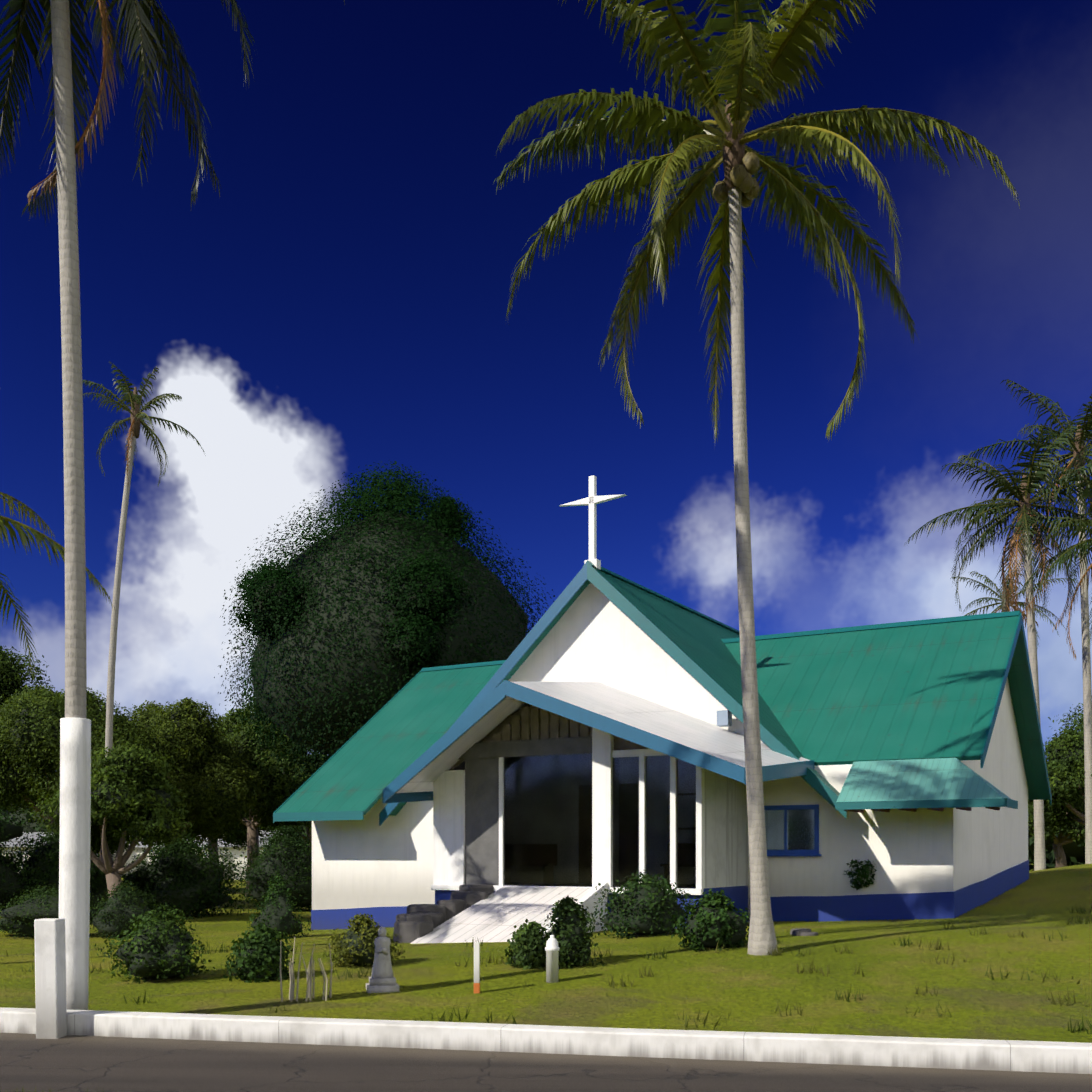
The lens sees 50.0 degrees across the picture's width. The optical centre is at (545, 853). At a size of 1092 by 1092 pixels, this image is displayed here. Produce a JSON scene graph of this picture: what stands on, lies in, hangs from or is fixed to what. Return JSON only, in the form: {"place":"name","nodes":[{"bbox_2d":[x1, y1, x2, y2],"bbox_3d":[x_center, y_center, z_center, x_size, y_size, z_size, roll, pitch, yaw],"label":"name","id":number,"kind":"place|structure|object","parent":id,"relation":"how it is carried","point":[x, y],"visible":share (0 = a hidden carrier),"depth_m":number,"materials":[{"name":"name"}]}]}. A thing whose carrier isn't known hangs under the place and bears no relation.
{"place":"outdoors","nodes":[
{"label":"outdoors","id":0,"kind":"place"},
{"bbox_2d":[0,724,47,815],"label":"tree foliage","id":1,"kind":"object","parent":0,"point":[13,810],"depth_m":59.17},
{"bbox_2d":[0,798,51,831],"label":"trees","id":2,"kind":"object","parent":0,"point":[34,824],"depth_m":118.03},
{"bbox_2d":[0,646,52,711],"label":"tree foliage","id":3,"kind":"object","parent":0,"point":[7,660],"depth_m":60.55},
{"bbox_2d":[115,713,182,779],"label":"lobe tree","id":4,"kind":"object","parent":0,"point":[138,734],"depth_m":48.43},
{"bbox_2d":[210,707,247,745],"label":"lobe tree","id":5,"kind":"object","parent":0,"point":[231,718],"depth_m":58.41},
{"bbox_2d":[236,697,286,738],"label":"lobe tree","id":6,"kind":"object","parent":5,"relation":"attached to","point":[237,718],"depth_m":57.52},
{"bbox_2d":[204,794,274,850],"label":"tree foliage","id":7,"kind":"object","parent":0,"point":[241,840],"depth_m":67.69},
{"bbox_2d":[0,864,1091,1042],"bbox_3d":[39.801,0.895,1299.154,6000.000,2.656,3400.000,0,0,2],"label":"ground","id":8,"kind":"structure","parent":0,"point":[743,989],"depth_m":15.73,"materials":[{"name":"green plant"}]},
{"bbox_2d":[0,800,53,918],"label":"undergrowth","id":9,"kind":"object","parent":8,"relation":"on","point":[7,856],"depth_m":36.39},
{"bbox_2d":[0,832,53,872],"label":"flowering bush","id":10,"kind":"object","parent":8,"relation":"on","point":[21,837],"depth_m":98.34,"materials":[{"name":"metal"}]},
{"bbox_2d":[22,769,59,825],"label":"branches","id":11,"kind":"object","parent":8,"relation":"on","point":[36,808],"visible":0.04,"depth_m":46.03,"materials":[{"name":"brown plant"}]},
{"bbox_2d":[0,684,64,770],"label":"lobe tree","id":12,"kind":"object","parent":11,"relation":"attached to","point":[38,688],"depth_m":46.69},
{"bbox_2d":[0,723,59,812],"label":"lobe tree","id":13,"kind":"object","parent":12,"relation":"attached to","point":[20,799],"depth_m":45.05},
{"bbox_2d":[15,718,187,806],"bbox_3d":[-16.743,-3.157,44.443,6.593,3.948,6.542,0,0,2],"label":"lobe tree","id":14,"kind":"object","parent":11,"relation":"on","point":[96,731],"depth_m":43.77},
{"bbox_2d":[0,687,104,772],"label":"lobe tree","id":15,"kind":"object","parent":14,"relation":"attached to","point":[44,699],"depth_m":43.17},
{"bbox_2d":[55,687,137,739],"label":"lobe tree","id":16,"kind":"object","parent":15,"relation":"attached to","point":[94,699],"depth_m":45.74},
{"bbox_2d":[34,918,66,1038],"bbox_3d":[-5.347,1.375,12.641,0.260,1.330,0.240,0,0,2],"label":"roadside post","id":17,"kind":"object","parent":8,"relation":"on","point":[50,979],"visible":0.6,"depth_m":12.52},
{"bbox_2d":[0,883,104,939],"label":"shrub","id":18,"kind":"object","parent":8,"relation":"on","point":[23,929],"depth_m":30.02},
{"bbox_2d":[0,492,114,679],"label":"palm","id":19,"kind":"object","parent":8,"relation":"on","point":[39,536],"visible":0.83,"depth_m":20.56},
{"bbox_2d":[0,822,142,910],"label":"undergrowth","id":20,"kind":"object","parent":8,"relation":"on","point":[48,838],"depth_m":37.38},
{"bbox_2d":[59,717,90,1009],"bbox_3d":[-5.502,0.235,13.659,0.344,3.608,0.410,0,0,2],"label":"white palm sleeve","id":21,"kind":"object","parent":8,"relation":"on","point":[75,823],"visible":0.83,"depth_m":13.53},
{"bbox_2d":[22,778,181,845],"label":"tree branches","id":22,"kind":"object","parent":8,"relation":"on","point":[52,813],"depth_m":49.33,"materials":[{"name":"green plant"}]},
{"bbox_2d":[172,774,246,847],"bbox_3d":[-16.857,-2.099,54.514,6.022,3.979,5.882,0,0,2],"label":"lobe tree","id":23,"kind":"object","parent":22,"relation":"attached to","point":[211,832],"depth_m":54.06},
{"bbox_2d":[165,726,251,790],"bbox_3d":[-15.882,-4.167,53.664,5.112,3.801,5.616,0,0,2],"label":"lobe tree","id":24,"kind":"object","parent":23,"relation":"on","point":[219,746],"depth_m":53.32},
{"bbox_2d":[124,700,181,739],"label":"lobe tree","id":25,"kind":"object","parent":24,"relation":"attached to","point":[144,711],"depth_m":52.25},
{"bbox_2d":[149,697,233,743],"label":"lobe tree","id":26,"kind":"object","parent":25,"relation":"attached to","point":[184,704],"depth_m":51.47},
{"bbox_2d":[137,721,211,774],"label":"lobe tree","id":27,"kind":"object","parent":26,"relation":"attached to","point":[197,745],"depth_m":50.10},
{"bbox_2d":[164,754,266,830],"bbox_3d":[-14.749,-2.632,51.214,4.849,3.425,5.117,0,0,2],"label":"tree foliage","id":28,"kind":"object","parent":22,"relation":"attached to","point":[214,765],"depth_m":50.65,"materials":[{"name":"plant"}]},
{"bbox_2d":[90,814,151,896],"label":"tree trunk","id":29,"kind":"object","parent":8,"relation":"on","point":[109,868],"visible":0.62,"depth_m":36.29,"materials":[{"name":"brown plant"}]},
{"bbox_2d":[90,817,145,856],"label":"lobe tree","id":30,"kind":"object","parent":29,"relation":"attached to","point":[96,846],"depth_m":36.98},
{"bbox_2d":[29,789,103,837],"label":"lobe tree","id":31,"kind":"object","parent":30,"relation":"attached to","point":[54,803],"depth_m":35.64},
{"bbox_2d":[91,766,155,825],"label":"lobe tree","id":32,"kind":"object","parent":29,"relation":"attached to","point":[133,802],"depth_m":34.79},
{"bbox_2d":[91,741,172,790],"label":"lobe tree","id":33,"kind":"object","parent":32,"relation":"attached to","point":[134,751],"depth_m":35.69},
{"bbox_2d":[112,802,192,848],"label":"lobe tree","id":34,"kind":"object","parent":32,"relation":"attached to","point":[175,821],"depth_m":35.54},
{"bbox_2d":[129,776,188,818],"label":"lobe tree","id":35,"kind":"object","parent":34,"relation":"on","point":[175,797],"depth_m":36.69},
{"bbox_2d":[89,880,161,938],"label":"shrub","id":36,"kind":"object","parent":8,"relation":"on","point":[124,887],"depth_m":29.76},
{"bbox_2d":[113,836,165,876],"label":"flowering bush","id":37,"kind":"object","parent":8,"relation":"on","point":[136,851],"depth_m":101.99,"materials":[{"name":"plant"}]},
{"bbox_2d":[82,361,205,861],"bbox_3d":[-14.705,-7.697,42.140,4.302,19.592,4.908,0,0,2],"label":"palm","id":38,"kind":"object","parent":8,"relation":"on","point":[128,397],"depth_m":42.05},
{"bbox_2d":[130,387,140,437],"bbox_3d":[-14.813,-15.911,42.244,0.380,1.800,0.361,0,0,2],"label":"palm crown shaft","id":39,"kind":"object","parent":38,"relation":"attached to","point":[136,426],"visible":0.62,"depth_m":42.12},
{"bbox_2d":[94,904,214,983],"bbox_3d":[-5.773,1.402,17.391,1.637,1.310,1.853,0,0,2],"label":"shrub","id":40,"kind":"object","parent":8,"relation":"on","point":[168,920],"depth_m":17.00,"materials":[{"name":"plant"}]},
{"bbox_2d":[0,0,344,718],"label":"palm","id":41,"kind":"object","parent":8,"relation":"on","point":[138,16],"depth_m":13.70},
{"bbox_2d":[157,761,195,849],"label":"branches","id":42,"kind":"object","parent":8,"relation":"on","point":[182,799],"depth_m":51.77,"materials":[{"name":"brown plant"}]},
{"bbox_2d":[120,832,255,919],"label":"undergrowth","id":43,"kind":"object","parent":8,"relation":"on","point":[220,886],"depth_m":39.40,"materials":[{"name":"plant"}]},
{"bbox_2d":[207,833,219,862],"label":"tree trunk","id":44,"kind":"object","parent":8,"relation":"on","point":[213,845],"visible":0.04,"depth_m":70.17,"materials":[{"name":"brown plant"}]},
{"bbox_2d":[164,830,276,879],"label":"flowering bush","id":45,"kind":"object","parent":8,"relation":"on","point":[232,850],"depth_m":93.78,"materials":[{"name":"plant"}]},
{"bbox_2d":[239,785,264,895],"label":"tree trunk","id":46,"kind":"object","parent":8,"relation":"on","point":[252,836],"visible":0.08,"depth_m":57.97,"materials":[{"name":"brown plant"}]},
{"bbox_2d":[237,746,319,833],"bbox_3d":[-12.724,-2.993,56.823,6.000,4.335,5.371,0,0,2],"label":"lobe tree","id":47,"kind":"object","parent":46,"relation":"attached to","point":[266,814],"depth_m":55.25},
{"bbox_2d":[221,719,312,783],"bbox_3d":[-13.798,-4.843,56.789,5.412,3.306,4.625,0,0,2],"label":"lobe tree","id":48,"kind":"object","parent":47,"relation":"attached to","point":[241,735],"depth_m":55.72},
{"bbox_2d":[221,923,294,982],"bbox_3d":[-4.191,1.492,17.076,1.046,0.966,1.076,0,0,2],"label":"shrub","id":49,"kind":"object","parent":8,"relation":"on","point":[264,935],"depth_m":16.85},
{"bbox_2d":[235,825,311,911],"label":"undergrowth","id":50,"kind":"object","parent":8,"relation":"on","point":[288,835],"depth_m":43.35,"materials":[{"name":"plant"}]},
{"bbox_2d":[247,872,312,938],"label":"cone shrub","id":51,"kind":"object","parent":8,"relation":"on","point":[282,900],"depth_m":25.81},
{"bbox_2d":[259,822,310,841],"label":"trees","id":52,"kind":"object","parent":8,"relation":"on","point":[301,829],"depth_m":115.15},
{"bbox_2d":[294,821,311,852],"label":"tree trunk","id":53,"kind":"object","parent":8,"relation":"on","point":[309,834],"visible":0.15,"depth_m":65.93,"materials":[{"name":"brown plant"}]},
{"bbox_2d":[280,938,332,1001],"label":"dry stalks","id":54,"kind":"object","parent":8,"relation":"on","point":[309,994],"visible":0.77,"depth_m":15.10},
{"bbox_2d":[326,913,404,968],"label":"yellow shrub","id":55,"kind":"object","parent":8,"relation":"on","point":[364,920],"depth_m":17.83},
{"bbox_2d":[366,927,398,992],"bbox_3d":[-2.205,1.438,15.771,0.420,0.900,0.420,0,0,-13],"label":"lawn statue","id":56,"kind":"object","parent":8,"relation":"on","point":[382,978],"visible":1,"depth_m":15.68,"materials":[{"name":"stone"}]},
{"bbox_2d":[214,461,554,784],"bbox_3d":[-6.462,-6.709,48.093,14.180,18.450,14.130,0,0,2],"label":"tree","id":57,"kind":"object","parent":8,"relation":"on","point":[390,499],"depth_m":43.74,"materials":[{"name":"plant"}]},
{"bbox_2d":[236,563,276,604],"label":"tree foliage","id":58,"kind":"object","parent":57,"relation":"attached to","point":[250,578],"depth_m":45.96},
{"bbox_2d":[229,562,315,642],"bbox_3d":[-10.077,-9.480,44.239,4.013,3.093,3.718,0,0,2],"label":"tree foliage","id":59,"kind":"object","parent":57,"relation":"attached to","point":[250,593],"depth_m":43.32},
{"bbox_2d":[378,607,446,666],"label":"tree foliage","id":60,"kind":"object","parent":57,"relation":"attached to","point":[423,645],"depth_m":41.86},
{"bbox_2d":[374,552,476,632],"bbox_3d":[-4.449,-9.531,43.091,3.896,3.018,3.628,0,0,2],"label":"tree foliage","id":61,"kind":"object","parent":57,"relation":"attached to","point":[428,591],"depth_m":42.18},
{"bbox_2d":[420,494,477,542],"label":"tree","id":62,"kind":"object","parent":57,"relation":"hanging from","point":[451,507],"depth_m":47.82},
{"bbox_2d":[393,884,494,942],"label":"ramp rocks","id":63,"kind":"object","parent":8,"relation":"on","point":[414,922],"visible":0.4,"depth_m":23.34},
{"bbox_2d":[474,942,479,992],"bbox_3d":[-0.909,1.556,15.399,0.080,0.760,0.080,0,0,2],"label":"marker post","id":64,"kind":"object","parent":8,"relation":"on","point":[476,967],"visible":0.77,"depth_m":15.36,"materials":[{"name":"white paint"}]},
{"bbox_2d":[410,882,606,943],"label":"porch ramp","id":65,"kind":"structure","parent":8,"relation":"on","point":[498,915],"depth_m":22.92,"materials":[{"name":"concrete"}]},
{"bbox_2d":[501,918,550,969],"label":"bush","id":66,"kind":"object","parent":8,"relation":"on","point":[524,939],"visible":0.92,"depth_m":17.09,"materials":[{"name":"green plant"}]},
{"bbox_2d":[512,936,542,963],"bbox_3d":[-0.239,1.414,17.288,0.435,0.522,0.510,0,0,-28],"label":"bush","id":67,"kind":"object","parent":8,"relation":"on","point":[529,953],"visible":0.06,"depth_m":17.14,"materials":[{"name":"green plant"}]},
{"bbox_2d":[0,1007,1091,1073],"bbox_3d":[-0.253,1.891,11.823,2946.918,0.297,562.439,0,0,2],"label":"kerb","id":68,"kind":"structure","parent":8,"relation":"on","point":[1018,1055],"depth_m":11.54,"materials":[{"name":"concrete"}]},
{"bbox_2d":[6,905,1091,1091],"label":"grass tufts","id":69,"kind":"object","parent":8,"relation":"on","point":[777,952],"visible":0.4,"depth_m":15.83,"materials":[{"name":"green plant"}]},
{"bbox_2d":[545,935,559,982],"bbox_3d":[0.086,1.463,16.007,0.200,0.695,0.195,0,0,2],"label":"white bollard","id":70,"kind":"object","parent":8,"relation":"on","point":[552,949],"visible":0.94,"depth_m":15.94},
{"bbox_2d":[532,895,603,968],"bbox_3d":[0.326,1.209,17.203,1.012,1.193,0.939,0,0,-37],"label":"bush","id":71,"kind":"object","parent":8,"relation":"on","point":[567,903],"visible":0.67,"depth_m":17.03,"materials":[{"name":"green plant"}]},
{"bbox_2d":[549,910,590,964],"bbox_3d":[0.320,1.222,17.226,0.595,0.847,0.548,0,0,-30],"label":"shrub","id":72,"kind":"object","parent":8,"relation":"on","point":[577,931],"visible":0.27,"depth_m":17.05,"materials":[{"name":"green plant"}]},
{"bbox_2d":[431,704,747,929],"bbox_3d":[0.903,-0.061,25.342,6.360,6.601,2.696,0,0,30],"label":"porch","id":73,"kind":"object","parent":8,"relation":"on","point":[470,846],"visible":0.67,"depth_m":24.45,"materials":[{"name":"paint"}]},
{"bbox_2d":[382,680,813,802],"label":"porch roof","id":74,"kind":"structure","parent":73,"relation":"attached to","point":[718,749],"depth_m":23.66,"materials":[{"name":"paint"}]},
{"bbox_2d":[589,870,694,938],"bbox_3d":[1.762,1.008,21.377,2.444,1.440,2.124,0,0,2],"label":"bush","id":75,"kind":"object","parent":8,"relation":"on","point":[666,888],"visible":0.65,"depth_m":21.02,"materials":[{"name":"green plant"}]},
{"bbox_2d":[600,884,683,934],"bbox_3d":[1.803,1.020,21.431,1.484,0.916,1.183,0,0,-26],"label":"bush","id":76,"kind":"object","parent":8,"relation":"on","point":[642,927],"visible":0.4,"depth_m":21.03,"materials":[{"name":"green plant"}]},
{"bbox_2d":[312,582,1027,921],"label":"church walls","id":77,"kind":"structure","parent":8,"relation":"on","point":[594,634],"depth_m":26.60,"materials":[{"name":"paint"}]},
{"bbox_2d":[275,560,1048,815],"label":"roof","id":78,"kind":"structure","parent":77,"relation":"on","point":[921,689],"depth_m":27.41,"materials":[{"name":"metal"}]},
{"bbox_2d":[559,475,626,569],"bbox_3d":[1.055,-7.346,26.513,1.706,2.370,0.200,0,0,30],"label":"cross","id":79,"kind":"object","parent":78,"relation":"on","point":[592,500],"visible":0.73,"depth_m":26.46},
{"bbox_2d":[273,562,1051,825],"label":"roof trim","id":80,"kind":"structure","parent":78,"relation":"attached to","point":[645,624],"depth_m":26.19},
{"bbox_2d":[311,860,1028,929],"bbox_3d":[3.482,1.711,31.459,16.348,3.056,10.524,0,0,30],"label":"wall base band","id":81,"kind":"object","parent":77,"relation":"attached to","point":[944,905],"visible":0.23,"depth_m":24.19,"materials":[{"name":"paint"}]},
{"bbox_2d":[764,805,821,856],"bbox_3d":[5.005,-0.466,24.497,1.520,1.070,0.086,0,0,30],"label":"church window","id":82,"kind":"structure","parent":77,"relation":"in","point":[792,830],"depth_m":24.44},
{"bbox_2d":[843,859,876,890],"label":"plant wall","id":83,"kind":"structure","parent":77,"relation":"attached to","point":[860,876],"depth_m":23.59,"materials":[{"name":"green plant"}]},
{"bbox_2d":[835,758,1017,812],"bbox_3d":[7.293,-1.341,22.484,3.130,1.041,1.356,0,0,30],"label":"awning","id":84,"kind":"object","parent":77,"relation":"attached to","point":[935,784],"visible":1,"depth_m":22.44,"materials":[{"name":"metal"}]},
{"bbox_2d":[669,889,750,951],"bbox_3d":[2.566,1.112,18.265,1.363,1.115,1.150,0,0,-29],"label":"bush","id":85,"kind":"object","parent":8,"relation":"on","point":[718,898],"visible":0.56,"depth_m":18.04,"materials":[{"name":"green plant"}]},
{"bbox_2d":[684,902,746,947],"bbox_3d":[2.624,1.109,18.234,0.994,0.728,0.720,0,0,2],"label":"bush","id":86,"kind":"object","parent":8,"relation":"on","point":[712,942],"visible":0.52,"depth_m":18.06,"materials":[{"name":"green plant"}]},
{"bbox_2d":[494,0,1020,954],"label":"palm","id":87,"kind":"object","parent":8,"relation":"on","point":[748,79],"depth_m":17.40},
{"bbox_2d":[723,100,744,193],"bbox_3d":[2.815,-10.813,17.533,0.342,1.800,0.325,0,0,2],"label":"palm crown shaft","id":88,"kind":"object","parent":87,"relation":"attached to","point":[733,154],"visible":0.4,"depth_m":17.41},
{"bbox_2d":[713,151,759,207],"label":"coconuts","id":89,"kind":"object","parent":87,"relation":"attached to","point":[742,173],"visible":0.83,"depth_m":17.33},
{"bbox_2d":[790,928,817,935],"bbox_3d":[4.298,1.332,19.537,0.412,0.120,0.646,0,0,2],"label":"rock","id":90,"kind":"object","parent":8,"relation":"on","point":[801,932],"visible":0.73,"depth_m":19.34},
{"bbox_2d":[1022,529,1045,870],"bbox_3d":[15.586,-4.663,37.296,0.952,12.712,0.629,0,0,2],"label":"palm trunk","id":91,"kind":"object","parent":8,"relation":"on","point":[1039,850],"visible":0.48,"depth_m":37.21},
{"bbox_2d":[904,424,1091,629],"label":"palm fronds","id":92,"kind":"object","parent":91,"relation":"attached to","point":[1032,480],"visible":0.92,"depth_m":37.01,"materials":[{"name":"green plant"}]},
{"bbox_2d":[1018,475,1030,527],"bbox_3d":[15.247,-11.210,37.306,0.418,1.800,0.398,0,0,2],"label":"palm crown shaft","id":93,"kind":"object","parent":92,"relation":"attached to","point":[1026,502],"visible":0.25,"depth_m":37.17,"materials":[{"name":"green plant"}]},
{"bbox_2d":[950,559,1079,652],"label":"palm fronds","id":94,"kind":"object","parent":91,"relation":"attached to","point":[1020,604],"visible":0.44,"depth_m":59.04,"materials":[{"name":"green plant"}]},
{"bbox_2d":[1028,826,1084,870],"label":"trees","id":95,"kind":"object","parent":8,"relation":"on","point":[1073,849],"depth_m":103.85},
{"bbox_2d":[1052,826,1078,867],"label":"tree trunk","id":96,"kind":"object","parent":8,"relation":"on","point":[1060,840],"visible":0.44,"depth_m":60.55,"materials":[{"name":"brown plant"}]},
{"bbox_2d":[1028,810,1069,840],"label":"lobe tree","id":97,"kind":"object","parent":96,"relation":"attached to","point":[1048,834],"depth_m":59.57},
{"bbox_2d":[1059,812,1084,846],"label":"lobe tree","id":98,"kind":"object","parent":97,"relation":"attached to","point":[1075,832],"depth_m":59.43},
{"bbox_2d":[1065,776,1084,824],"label":"branches","id":99,"kind":"object","parent":8,"relation":"on","point":[1080,815],"visible":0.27,"depth_m":42.69,"materials":[{"name":"brown plant"}]},
{"bbox_2d":[1028,760,1084,810],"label":"tree foliage","id":100,"kind":"object","parent":99,"relation":"attached to","point":[1059,769],"depth_m":42.11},
{"bbox_2d":[1028,786,1084,831],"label":"lobe tree","id":101,"kind":"object","parent":99,"relation":"attached to","point":[1079,806],"depth_m":44.75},
{"bbox_2d":[1070,742,1084,780],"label":"tree foliage","id":102,"kind":"object","parent":99,"relation":"on","point":[1079,763],"visible":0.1,"depth_m":42.75,"materials":[{"name":"green plant"}]},
{"bbox_2d":[1043,730,1083,778],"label":"tree","id":103,"kind":"object","parent":102,"relation":"attached to","point":[1052,746],"depth_m":43.26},
{"bbox_2d":[1068,750,1091,792],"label":"tree foliage","id":104,"kind":"object","parent":8,"relation":"on","point":[1080,772],"visible":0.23,"depth_m":41.91,"materials":[{"name":"green plant"}]},
{"bbox_2d":[1077,473,1091,863],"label":"palm trunk","id":105,"kind":"object","parent":8,"relation":"on","point":[1087,689],"visible":0.56,"depth_m":41.12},
{"bbox_2d":[948,379,1091,551],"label":"palm fronds","id":106,"kind":"object","parent":105,"relation":"attached to","point":[1085,427],"visible":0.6,"depth_m":41.23,"materials":[{"name":"green plant"}]},
{"bbox_2d":[1073,425,1084,473],"bbox_3d":[18.756,-14.210,41.199,0.418,1.800,0.398,0,0,2],"label":"palm crown shaft","id":107,"kind":"object","parent":106,"relation":"attached to","point":[1076,453],"visible":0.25,"depth_m":41.06,"materials":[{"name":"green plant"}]},
{"bbox_2d":[981,466,1091,658],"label":"palm fronds","id":108,"kind":"object","parent":105,"relation":"attached to","point":[1081,546],"visible":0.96,"depth_m":35.56,"materials":[{"name":"green plant"}]},
{"bbox_2d":[0,1033,1091,1091],"bbox_3d":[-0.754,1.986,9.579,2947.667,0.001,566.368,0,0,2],"label":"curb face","id":109,"kind":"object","parent":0,"point":[67,1063],"depth_m":10.60,"materials":[{"name":"concrete"}]},
{"bbox_2d":[0,0,1091,760],"label":"sky","id":110,"kind":"structure","parent":0,"point":[340,304],"materials":[{"name":"blue"}]},
{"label":"tree trunk","id":111,"kind":"object","parent":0,"visible":0},
{"bbox_2d":[1048,703,1083,736],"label":"tree","id":112,"kind":"object","parent":111,"relation":"attached to","point":[1075,713],"visible":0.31,"depth_m":50.37,"materials":[{"name":"green plant"}]},
{"bbox_2d":[1045,720,1083,759],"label":"tree","id":113,"kind":"object","parent":112,"relation":"attached to","point":[1079,729],"depth_m":49.06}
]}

